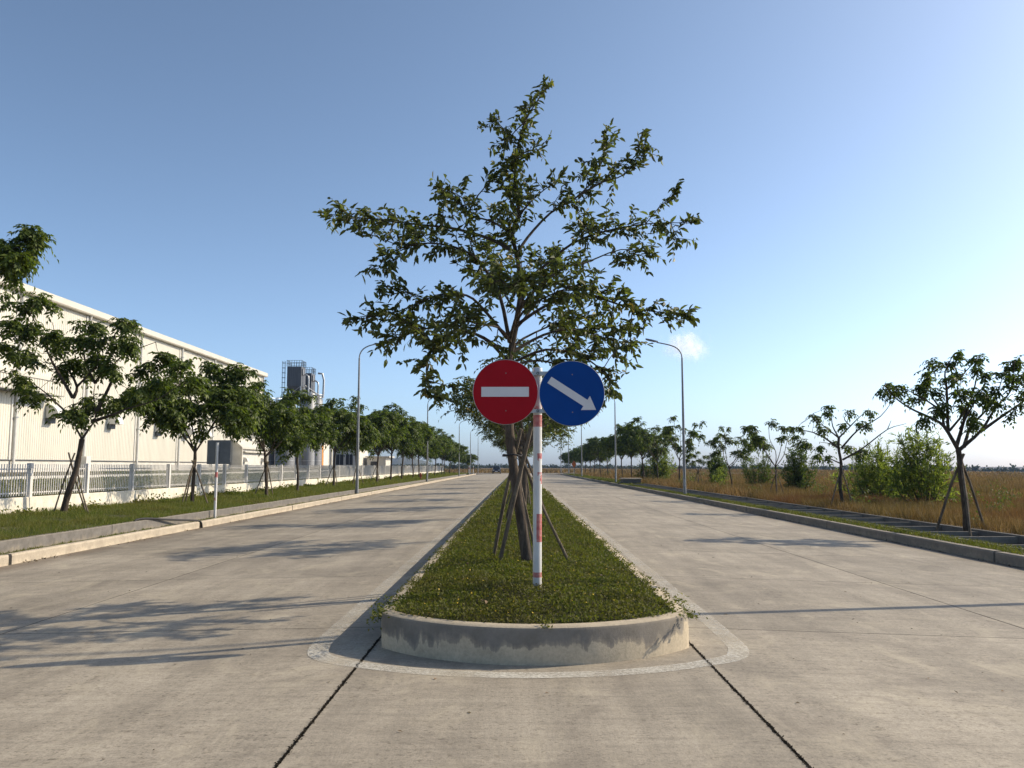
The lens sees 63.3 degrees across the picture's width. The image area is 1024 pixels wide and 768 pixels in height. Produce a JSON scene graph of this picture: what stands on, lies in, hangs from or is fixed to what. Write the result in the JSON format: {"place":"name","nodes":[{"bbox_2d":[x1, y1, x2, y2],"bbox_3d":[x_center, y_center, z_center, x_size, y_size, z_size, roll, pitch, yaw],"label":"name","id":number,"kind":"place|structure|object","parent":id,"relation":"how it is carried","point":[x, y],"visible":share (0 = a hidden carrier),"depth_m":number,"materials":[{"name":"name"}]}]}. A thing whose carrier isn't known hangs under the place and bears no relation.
{"place":"outdoors","nodes":[
{"label":"outdoors","id":0,"kind":"place"},
{"bbox_2d":[2,470,328,479],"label":"yard path","id":1,"kind":"structure","parent":0,"point":[111,475],"depth_m":51.04,"materials":[{"name":"grey concrete"}]},
{"bbox_2d":[0,468,415,497],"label":"factory yard","id":2,"kind":"structure","parent":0,"point":[70,473],"depth_m":48.03,"materials":[{"name":"grey concrete"}]},
{"bbox_2d":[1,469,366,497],"bbox_3d":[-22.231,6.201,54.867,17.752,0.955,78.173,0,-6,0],"label":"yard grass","id":3,"kind":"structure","parent":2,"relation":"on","point":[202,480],"depth_m":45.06,"materials":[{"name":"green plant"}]},
{"bbox_2d":[0,472,468,554],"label":"grass verge","id":4,"kind":"object","parent":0,"point":[90,524],"depth_m":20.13,"materials":[{"name":"plant"}]},
{"bbox_2d":[0,224,58,299],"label":"street tree","id":5,"kind":"object","parent":4,"relation":"on","point":[16,262],"visible":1,"depth_m":16.87,"materials":[{"name":"green plant"}]},
{"bbox_2d":[54,452,88,512],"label":"tree stakes","id":6,"kind":"object","parent":4,"relation":"on","point":[83,499],"visible":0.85,"depth_m":22.89,"materials":[{"name":"brown wood"}]},
{"bbox_2d":[0,291,212,512],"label":"street tree","id":7,"kind":"object","parent":4,"relation":"on","point":[136,400],"visible":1,"depth_m":22.98,"materials":[{"name":"green plant"}]},
{"bbox_2d":[182,460,207,502],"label":"tree stakes","id":8,"kind":"object","parent":4,"relation":"on","point":[188,480],"visible":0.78,"depth_m":29.64,"materials":[{"name":"brown wood"}]},
{"bbox_2d":[122,360,268,501],"bbox_3d":[-11.486,1.744,29.847,5.279,5.416,4.547,2,-6,-17],"label":"street tree","id":9,"kind":"object","parent":4,"relation":"on","point":[178,414],"visible":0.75,"depth_m":29.29,"materials":[{"name":"green plant"}]},
{"bbox_2d":[0,463,443,513],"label":"fence","id":10,"kind":"object","parent":4,"relation":"on","point":[28,500],"visible":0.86,"depth_m":30.74,"materials":[{"name":"white paint"}]},
{"bbox_2d":[1,471,446,515],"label":"wall weeds","id":11,"kind":"object","parent":4,"relation":"on","point":[292,486],"depth_m":36.83,"materials":[{"name":"green plant"}]},
{"bbox_2d":[255,461,272,494],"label":"tree stakes","id":12,"kind":"object","parent":4,"relation":"on","point":[267,462],"visible":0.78,"depth_m":37.22,"materials":[{"name":"brown wood"}]},
{"bbox_2d":[215,380,320,493],"bbox_3d":[-10.990,2.493,37.422,4.706,5.411,5.617,2,-6,-18],"label":"street tree","id":13,"kind":"object","parent":4,"relation":"on","point":[289,422],"visible":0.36,"depth_m":36.55,"materials":[{"name":"green plant"}]},
{"bbox_2d":[249,387,341,489],"bbox_3d":[-11.616,2.998,44.054,4.567,5.726,5.462,3,-6,-26],"label":"street tree","id":14,"kind":"object","parent":4,"relation":"on","point":[326,434],"visible":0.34,"depth_m":43.46,"materials":[{"name":"green plant"}]},
{"bbox_2d":[304,398,381,485],"bbox_3d":[-11.203,3.764,52.561,5.809,5.908,5.024,0,-6,3],"label":"street tree","id":15,"kind":"object","parent":4,"relation":"on","point":[342,419],"visible":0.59,"depth_m":52.31,"materials":[{"name":"green plant"}]},
{"bbox_2d":[335,395,403,462],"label":"street tree","id":16,"kind":"object","parent":4,"relation":"on","point":[384,422],"visible":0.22,"depth_m":59.95,"materials":[{"name":"green plant"}]},
{"bbox_2d":[364,409,410,481],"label":"street tree","id":17,"kind":"object","parent":4,"relation":"on","point":[401,431],"visible":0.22,"depth_m":68.25,"materials":[{"name":"green plant"}]},
{"bbox_2d":[366,402,430,480],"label":"street tree","id":18,"kind":"object","parent":4,"relation":"on","point":[414,429],"visible":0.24,"depth_m":75.78,"materials":[{"name":"green plant"}]},
{"bbox_2d":[382,411,436,478],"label":"street tree","id":19,"kind":"object","parent":4,"relation":"on","point":[429,435],"visible":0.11,"depth_m":83.06,"materials":[{"name":"green plant"}]},
{"bbox_2d":[398,437,436,477],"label":"street tree","id":20,"kind":"object","parent":4,"relation":"on","point":[419,451],"visible":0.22,"depth_m":91.52,"materials":[{"name":"green plant"}]},
{"bbox_2d":[396,437,444,476],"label":"street tree","id":21,"kind":"object","parent":4,"relation":"on","point":[434,449],"visible":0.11,"depth_m":97.22,"materials":[{"name":"green plant"}]},
{"bbox_2d":[417,428,454,474],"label":"street tree","id":22,"kind":"object","parent":4,"relation":"on","point":[448,448],"visible":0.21,"depth_m":115.65,"materials":[{"name":"green plant"}]},
{"bbox_2d":[428,431,451,475],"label":"street tree","id":23,"kind":"object","parent":4,"relation":"on","point":[444,443],"visible":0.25,"depth_m":106.20,"materials":[{"name":"green plant"}]},
{"bbox_2d":[436,433,460,473],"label":"street tree","id":24,"kind":"object","parent":4,"relation":"on","point":[455,450],"visible":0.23,"depth_m":126.06,"materials":[{"name":"green plant"}]},
{"bbox_2d":[440,451,466,465],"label":"street tree","id":25,"kind":"object","parent":4,"relation":"on","point":[463,459],"visible":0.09,"depth_m":150.04,"materials":[{"name":"green plant"}]},
{"bbox_2d":[441,445,467,472],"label":"street tree","id":26,"kind":"object","parent":4,"relation":"on","point":[456,458],"visible":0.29,"depth_m":140.46,"materials":[{"name":"green plant"}]},
{"bbox_2d":[390,456,432,465],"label":"building","id":27,"kind":"structure","parent":0,"point":[396,461],"depth_m":2419.12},
{"bbox_2d":[0,474,1023,767],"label":"road","id":28,"kind":"structure","parent":0,"point":[192,614],"depth_m":7.02,"materials":[{"name":"concrete"}]},
{"bbox_2d":[134,517,202,527],"bbox_3d":[-9.129,3.721,22.148,0.136,0.466,3.320,-1,-6,8],"label":"black hose","id":29,"kind":"object","parent":28,"relation":"on","point":[137,519],"visible":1,"depth_m":22.22,"materials":[{"name":"black rubber"}]},
{"bbox_2d":[0,474,475,566],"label":"kerb","id":30,"kind":"structure","parent":28,"relation":"on","point":[33,554],"depth_m":20.43,"materials":[{"name":"beige concrete"}]},
{"bbox_2d":[426,399,429,481],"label":"street lamp","id":31,"kind":"object","parent":30,"relation":"on","point":[427,451],"visible":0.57,"depth_m":84.66,"materials":[{"name":"metal"}]},
{"bbox_2d":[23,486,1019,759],"bbox_3d":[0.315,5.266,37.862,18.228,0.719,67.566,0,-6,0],"label":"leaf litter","id":32,"kind":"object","parent":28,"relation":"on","point":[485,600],"visible":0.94,"depth_m":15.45,"materials":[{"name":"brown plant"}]},
{"bbox_2d":[307,484,747,677],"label":"edge line","id":33,"kind":"object","parent":28,"relation":"on","point":[503,674],"visible":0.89,"depth_m":6.58,"materials":[{"name":"paint"}]},
{"bbox_2d":[381,490,688,665],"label":"median kerb","id":34,"kind":"structure","parent":28,"relation":"on","point":[537,644],"depth_m":6.84,"materials":[{"name":"grey concrete"}]},
{"bbox_2d":[273,639,813,767],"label":"joint moss","id":35,"kind":"object","parent":28,"relation":"on","point":[692,645],"visible":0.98,"depth_m":5.45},
{"bbox_2d":[562,474,1023,567],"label":"roadside kerb","id":36,"kind":"structure","parent":28,"relation":"on","point":[999,556],"depth_m":21.09,"materials":[{"name":"grey concrete"}]},
{"bbox_2d":[0,0,1023,466],"label":"sky","id":37,"kind":"structure","parent":0,"point":[852,171],"materials":[{"name":"blue"}]},
{"bbox_2d":[475,473,577,474],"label":"cross road","id":38,"kind":"structure","parent":0,"point":[530,473],"depth_m":184.62,"materials":[{"name":"concrete"}]},
{"bbox_2d":[366,475,707,630],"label":"ground cover","id":39,"kind":"object","parent":0,"point":[618,585],"visible":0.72,"depth_m":8.93,"materials":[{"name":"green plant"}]},
{"bbox_2d":[312,74,702,561],"bbox_3d":[0.054,-1.000,10.896,4.642,6.578,4.175,3,-6,-24],"label":"median tree","id":40,"kind":"object","parent":39,"relation":"on","point":[492,283],"visible":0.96,"depth_m":10.61,"materials":[{"name":"green plant"}]},
{"bbox_2d":[475,418,562,460],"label":"median tree","id":41,"kind":"object","parent":39,"relation":"on","point":[493,435],"visible":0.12,"depth_m":42.11,"materials":[{"name":"green plant"}]},
{"bbox_2d":[507,476,530,504],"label":"tree stakes","id":42,"kind":"object","parent":39,"relation":"on","point":[529,498],"visible":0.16,"depth_m":25.59,"materials":[{"name":"brown wood"}]},
{"bbox_2d":[452,376,586,440],"bbox_3d":[0.468,1.763,26.161,4.370,4.433,3.687,-3,-6,27],"label":"median tree","id":43,"kind":"object","parent":39,"relation":"on","point":[470,380],"visible":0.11,"depth_m":26.11,"materials":[{"name":"green plant"}]},
{"bbox_2d":[491,436,548,457],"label":"median tree","id":44,"kind":"object","parent":39,"relation":"on","point":[497,443],"visible":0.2,"depth_m":63.33,"materials":[{"name":"green plant"}]},
{"bbox_2d":[466,409,577,451],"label":"median tree","id":45,"kind":"object","parent":39,"relation":"on","point":[490,424],"visible":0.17,"depth_m":34.58,"materials":[{"name":"green plant"}]},
{"bbox_2d":[505,446,545,521],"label":"tree stakes","id":46,"kind":"object","parent":39,"relation":"on","point":[531,470],"visible":0.29,"depth_m":18.53,"materials":[{"name":"brown wood"}]},
{"bbox_2d":[436,338,616,506],"bbox_3d":[0.437,1.129,18.768,4.103,4.204,3.615,-5,-7,39],"label":"median tree","id":47,"kind":"object","parent":39,"relation":"on","point":[461,410],"visible":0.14,"depth_m":18.48,"materials":[{"name":"green plant"}]},
{"bbox_2d":[498,428,557,463],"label":"median tree","id":48,"kind":"object","parent":39,"relation":"on","point":[532,445],"visible":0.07,"depth_m":51.75,"materials":[{"name":"green plant"}]},
{"bbox_2d":[493,426,567,561],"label":"tree stakes","id":49,"kind":"object","parent":39,"relation":"on","point":[519,476],"visible":0.75,"depth_m":10.72,"materials":[{"name":"brown wood"}]},
{"bbox_2d":[473,359,604,590],"bbox_3d":[0.271,1.106,8.404,1.342,2.714,0.160,0,-6,0],"label":"road sign","id":50,"kind":"object","parent":39,"relation":"on","point":[565,393],"visible":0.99,"depth_m":8.43,"materials":[{"name":"metal"}]},
{"bbox_2d":[424,520,661,613],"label":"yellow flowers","id":51,"kind":"object","parent":39,"relation":"on","point":[540,586],"visible":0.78,"depth_m":8.13,"materials":[{"name":"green plant"}]},
{"bbox_2d":[272,467,1023,534],"bbox_3d":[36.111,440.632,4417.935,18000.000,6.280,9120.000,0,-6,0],"label":"ground","id":52,"kind":"structure","parent":0,"point":[1020,468],"depth_m":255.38,"materials":[{"name":"brown plant"}]},
{"bbox_2d":[0,277,267,471],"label":"factory hall","id":53,"kind":"structure","parent":52,"relation":"on","point":[30,437],"depth_m":64.12,"materials":[{"name":"metal"}]},
{"bbox_2d":[1,474,469,554],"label":"kerb strip","id":54,"kind":"object","parent":52,"relation":"on","point":[157,527],"visible":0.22,"depth_m":20.84,"materials":[{"name":"concrete"}]},
{"bbox_2d":[207,440,230,517],"bbox_3d":[-9.056,3.027,25.517,0.730,2.600,0.117,0,-6,0],"label":"sign board","id":55,"kind":"object","parent":54,"relation":"on","point":[218,451],"visible":0.86,"depth_m":25.63,"materials":[{"name":"paint"}]},
{"bbox_2d":[0,474,465,552],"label":"verge kerb","id":56,"kind":"structure","parent":54,"relation":"on","point":[43,540],"depth_m":20.89,"materials":[{"name":"grey concrete"}]},
{"bbox_2d":[355,340,388,493],"bbox_3d":[-7.983,1.856,48.319,2.270,9.120,0.340,0,-6,0],"label":"street lamp","id":57,"kind":"object","parent":54,"relation":"on","point":[357,455],"visible":0.81,"depth_m":48.18,"materials":[{"name":"metal"}]},
{"bbox_2d":[267,399,274,466],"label":"silo","id":58,"kind":"object","parent":52,"relation":"on","point":[271,458],"visible":0.1,"depth_m":147.33,"materials":[{"name":"grey metal"}]},
{"bbox_2d":[275,397,295,466],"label":"silo","id":59,"kind":"object","parent":52,"relation":"on","point":[291,461],"visible":0.13,"depth_m":145.59,"materials":[{"name":"grey metal"}]},
{"bbox_2d":[281,360,308,464],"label":"hopper tower","id":60,"kind":"structure","parent":52,"relation":"on","point":[296,375],"depth_m":151.31,"materials":[{"name":"metal"}]},
{"bbox_2d":[299,394,315,466],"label":"silo","id":61,"kind":"object","parent":52,"relation":"on","point":[308,458],"visible":0.2,"depth_m":150.34,"materials":[{"name":"grey metal"}]},
{"bbox_2d":[297,367,318,406],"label":"hopper tower","id":62,"kind":"structure","parent":52,"relation":"on","point":[312,380],"depth_m":158.76,"materials":[{"name":"metal"}]},
{"bbox_2d":[300,372,324,466],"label":"pipe gantry","id":63,"kind":"object","parent":52,"relation":"on","point":[323,387],"visible":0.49,"depth_m":157.70,"materials":[{"name":"metal"}]},
{"bbox_2d":[295,444,332,464],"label":"factory block","id":64,"kind":"structure","parent":52,"relation":"on","point":[327,456],"depth_m":185.94,"materials":[{"name":"grey metal"}]},
{"bbox_2d":[323,444,328,464],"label":"door panel","id":65,"kind":"structure","parent":64,"relation":"in","point":[326,452],"depth_m":184.97,"materials":[{"name":"white metal"}]},
{"bbox_2d":[311,394,322,465],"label":"silo","id":66,"kind":"object","parent":52,"relation":"on","point":[318,459],"visible":0.28,"depth_m":155.35,"materials":[{"name":"grey metal"}]},
{"bbox_2d":[332,446,367,467],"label":"office block","id":67,"kind":"structure","parent":52,"relation":"on","point":[348,459],"depth_m":204.54,"materials":[{"name":"concrete"}]},
{"bbox_2d":[336,454,343,464],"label":"window","id":68,"kind":"structure","parent":67,"relation":"in","point":[339,458],"depth_m":204.44,"materials":[{"name":"glass"}]},
{"bbox_2d":[346,454,352,464],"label":"window","id":69,"kind":"structure","parent":67,"relation":"in","point":[349,458],"depth_m":204.44,"materials":[{"name":"glass"}]},
{"bbox_2d":[365,456,394,465],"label":"gate house","id":70,"kind":"structure","parent":52,"relation":"on","point":[384,460],"depth_m":213.33,"materials":[{"name":"white paint"}]},
{"bbox_2d":[460,450,478,466],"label":"street tree","id":71,"kind":"object","parent":52,"relation":"on","point":[473,457],"visible":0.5,"depth_m":194.63,"materials":[{"name":"green plant"}]},
{"bbox_2d":[558,449,578,463],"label":"street tree","id":72,"kind":"object","parent":52,"relation":"on","point":[562,456],"visible":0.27,"depth_m":211.01,"materials":[{"name":"green plant"}]},
{"bbox_2d":[564,447,577,472],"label":"street tree","id":73,"kind":"object","parent":52,"relation":"on","point":[566,456],"visible":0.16,"depth_m":193.80,"materials":[{"name":"green plant"}]},
{"bbox_2d":[574,448,597,472],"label":"street tree","id":74,"kind":"object","parent":52,"relation":"on","point":[577,453],"visible":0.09,"depth_m":152.44,"materials":[{"name":"green plant"}]},
{"bbox_2d":[577,450,610,472],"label":"street tree","id":75,"kind":"object","parent":52,"relation":"on","point":[590,458],"visible":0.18,"depth_m":142.93,"materials":[{"name":"green plant"}]},
{"bbox_2d":[580,436,614,474],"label":"street tree","id":76,"kind":"object","parent":52,"relation":"on","point":[592,447],"visible":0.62,"depth_m":132.25,"materials":[{"name":"green plant"}]},
{"bbox_2d":[598,437,617,471],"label":"street tree","id":77,"kind":"object","parent":52,"relation":"on","point":[605,454],"visible":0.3,"depth_m":120.53,"materials":[{"name":"green plant"}]},
{"bbox_2d":[599,430,630,475],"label":"street tree","id":78,"kind":"object","parent":52,"relation":"on","point":[606,446],"visible":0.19,"depth_m":105.28,"materials":[{"name":"green plant"}]},
{"bbox_2d":[604,422,653,476],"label":"street tree","id":79,"kind":"object","parent":52,"relation":"on","point":[633,453],"visible":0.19,"depth_m":96.93,"materials":[{"name":"green plant"}]},
{"bbox_2d":[614,416,671,478],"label":"street tree","id":80,"kind":"object","parent":52,"relation":"on","point":[626,440],"visible":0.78,"depth_m":86.44,"materials":[{"name":"green plant"}]},
{"bbox_2d":[633,461,652,479],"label":"bush","id":81,"kind":"object","parent":52,"relation":"on","point":[645,471],"visible":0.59,"depth_m":90.53,"materials":[{"name":"green plant"}]},
{"bbox_2d":[630,425,679,477],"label":"street tree","id":82,"kind":"object","parent":52,"relation":"on","point":[641,443],"visible":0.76,"depth_m":79.58,"materials":[{"name":"green plant"}]},
{"bbox_2d":[644,453,677,479],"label":"bush","id":83,"kind":"object","parent":52,"relation":"on","point":[662,469],"visible":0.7,"depth_m":90.95,"materials":[{"name":"green plant"}]},
{"bbox_2d":[658,415,706,478],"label":"street tree","id":84,"kind":"object","parent":52,"relation":"on","point":[669,431],"visible":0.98,"depth_m":69.51,"materials":[{"name":"green plant"}]},
{"bbox_2d":[682,451,715,482],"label":"street tree","id":85,"kind":"object","parent":52,"relation":"on","point":[698,461],"visible":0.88,"depth_m":61.23,"materials":[{"name":"green plant"}]},
{"bbox_2d":[392,461,1023,471],"bbox_3d":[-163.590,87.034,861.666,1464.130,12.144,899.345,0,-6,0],"label":"woods","id":86,"kind":"object","parent":52,"relation":"on","point":[825,467],"visible":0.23,"depth_m":632.50,"materials":[{"name":"green plant"}]},
{"bbox_2d":[705,455,728,480],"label":"bush","id":87,"kind":"object","parent":52,"relation":"on","point":[720,463],"visible":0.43,"depth_m":73.06,"materials":[{"name":"green plant"}]},
{"bbox_2d":[707,467,727,483],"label":"bush","id":88,"kind":"object","parent":52,"relation":"on","point":[718,474],"visible":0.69,"depth_m":65.75,"materials":[{"name":"green plant"}]},
{"bbox_2d":[704,426,757,485],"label":"street tree","id":89,"kind":"object","parent":52,"relation":"on","point":[742,455],"visible":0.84,"depth_m":52.57,"materials":[{"name":"green plant"}]},
{"bbox_2d":[737,452,779,485],"bbox_3d":[17.798,6.269,60.141,3.092,3.065,2.784,0,-6,0],"label":"bush","id":90,"kind":"object","parent":52,"relation":"on","point":[761,477],"visible":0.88,"depth_m":59.77,"materials":[{"name":"green plant"}]},
{"bbox_2d":[740,418,812,491],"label":"street tree","id":91,"kind":"object","parent":52,"relation":"on","point":[757,442],"visible":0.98,"depth_m":43.21,"materials":[{"name":"green plant"}]},
{"bbox_2d":[777,442,818,489],"bbox_3d":[17.705,5.224,51.428,2.318,3.310,2.697,1,-6,-11],"label":"bush","id":92,"kind":"object","parent":52,"relation":"on","point":[797,477],"visible":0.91,"depth_m":51.37,"materials":[{"name":"green plant"}]},
{"bbox_2d":[605,471,1023,520],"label":"green weeds","id":93,"kind":"object","parent":52,"relation":"on","point":[869,500],"visible":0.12,"depth_m":38.01,"materials":[{"name":"green plant"}]},
{"bbox_2d":[634,483,1023,549],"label":"drain channel","id":94,"kind":"object","parent":52,"relation":"on","point":[998,537],"visible":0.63,"depth_m":24.97,"materials":[{"name":"concrete"}]},
{"bbox_2d":[830,465,851,505],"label":"tree stakes","id":95,"kind":"object","parent":52,"relation":"on","point":[841,482],"visible":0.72,"depth_m":32.13,"materials":[{"name":"brown wood"}]},
{"bbox_2d":[793,403,903,504],"bbox_3d":[13.113,2.673,32.361,4.347,4.358,2.172,0,-6,0],"label":"street tree","id":96,"kind":"object","parent":52,"relation":"on","point":[860,453],"visible":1,"depth_m":32.34,"materials":[{"name":"green plant"}]},
{"bbox_2d":[827,435,911,498],"bbox_3d":[16.526,3.993,38.484,3.734,3.324,3.884,4,-7,-37],"label":"bush","id":97,"kind":"object","parent":52,"relation":"on","point":[874,477],"visible":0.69,"depth_m":37.91,"materials":[{"name":"green plant"}]},
{"bbox_2d":[882,423,966,504],"bbox_3d":[16.302,3.306,32.816,2.902,3.650,2.882,-4,-7,38],"label":"bush","id":98,"kind":"object","parent":52,"relation":"on","point":[918,478],"visible":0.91,"depth_m":32.77,"materials":[{"name":"green plant"}]},
{"bbox_2d":[873,349,1023,530],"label":"street tree","id":99,"kind":"object","parent":52,"relation":"on","point":[965,412],"visible":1,"depth_m":21.06,"materials":[{"name":"green plant"}]},
{"bbox_2d":[935,453,984,535],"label":"tree stakes","id":100,"kind":"object","parent":52,"relation":"on","point":[963,470],"visible":0.78,"depth_m":21.11,"materials":[{"name":"brown wood"}]},
{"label":"grass strip","id":101,"kind":"structure","parent":52,"relation":"on","visible":0},
{"bbox_2d":[614,399,616,481],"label":"street lamp","id":102,"kind":"object","parent":101,"relation":"on","point":[615,442],"visible":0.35,"depth_m":81.58,"materials":[{"name":"metal"}]},
{"bbox_2d":[645,338,685,493],"bbox_3d":[8.925,1.873,47.978,2.270,9.120,0.340,0,-6,0],"label":"street lamp","id":103,"kind":"object","parent":101,"relation":"on","point":[683,453],"visible":0.9,"depth_m":47.87,"materials":[{"name":"metal"}]},
{"bbox_2d":[564,473,1023,554],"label":"strip grass","id":104,"kind":"structure","parent":101,"relation":"on","point":[966,541],"depth_m":23.10,"materials":[{"name":"green plant"}]},
{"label":"covered drain","id":105,"kind":"structure","parent":0,"visible":0},
{"bbox_2d":[619,478,641,483],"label":"drain box","id":106,"kind":"object","parent":105,"relation":"on","point":[632,480],"visible":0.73,"depth_m":76.21,"materials":[{"name":"concrete"}]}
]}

